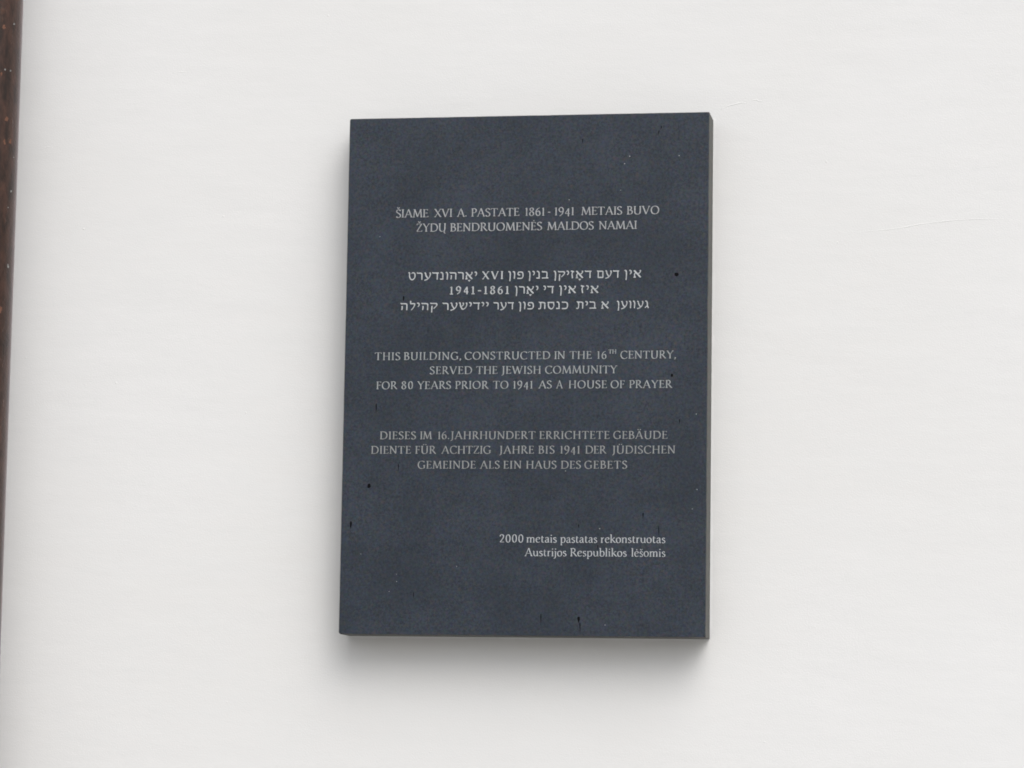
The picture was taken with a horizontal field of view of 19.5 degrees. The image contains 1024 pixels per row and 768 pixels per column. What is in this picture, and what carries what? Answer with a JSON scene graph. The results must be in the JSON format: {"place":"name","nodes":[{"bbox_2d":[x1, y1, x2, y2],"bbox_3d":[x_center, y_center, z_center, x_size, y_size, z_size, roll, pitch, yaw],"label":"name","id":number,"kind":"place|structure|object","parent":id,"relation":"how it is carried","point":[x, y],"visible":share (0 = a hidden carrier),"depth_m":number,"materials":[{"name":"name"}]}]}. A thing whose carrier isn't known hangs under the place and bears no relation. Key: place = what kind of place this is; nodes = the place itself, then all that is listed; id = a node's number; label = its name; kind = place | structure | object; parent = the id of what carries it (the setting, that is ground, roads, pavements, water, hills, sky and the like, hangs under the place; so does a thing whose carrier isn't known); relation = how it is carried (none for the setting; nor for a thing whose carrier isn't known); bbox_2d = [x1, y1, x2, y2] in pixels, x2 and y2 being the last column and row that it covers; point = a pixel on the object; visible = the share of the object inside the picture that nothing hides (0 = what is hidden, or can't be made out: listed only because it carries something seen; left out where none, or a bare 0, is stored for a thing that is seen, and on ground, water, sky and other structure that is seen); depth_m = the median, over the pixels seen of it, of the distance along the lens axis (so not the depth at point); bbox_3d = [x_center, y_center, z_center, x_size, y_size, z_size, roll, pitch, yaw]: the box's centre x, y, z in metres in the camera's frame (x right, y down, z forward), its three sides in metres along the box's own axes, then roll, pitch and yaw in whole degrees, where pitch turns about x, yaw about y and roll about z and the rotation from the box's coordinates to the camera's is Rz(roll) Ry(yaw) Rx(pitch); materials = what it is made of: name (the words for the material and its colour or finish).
{"place":"outdoors","nodes":[
{"label":"outdoors","id":0,"kind":"place"},
{"bbox_2d":[0,0,1023,767],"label":"plaster wall","id":1,"kind":"structure","parent":0,"point":[172,552],"depth_m":4.62,"materials":[{"name":"paint"}]},
{"bbox_2d":[0,0,23,651],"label":"drainpipe","id":2,"kind":"object","parent":1,"relation":"attached to","point":[11,21],"visible":1,"depth_m":4.64,"materials":[{"name":"metal"}]},
{"bbox_2d":[339,112,715,641],"bbox_3d":[0.023,-0.013,4.580,0.574,0.812,0.061,0,-7,9],"label":"memorial plaque","id":3,"kind":"object","parent":1,"relation":"attached to","point":[528,441],"visible":1,"depth_m":4.55,"materials":[{"name":"stone"}]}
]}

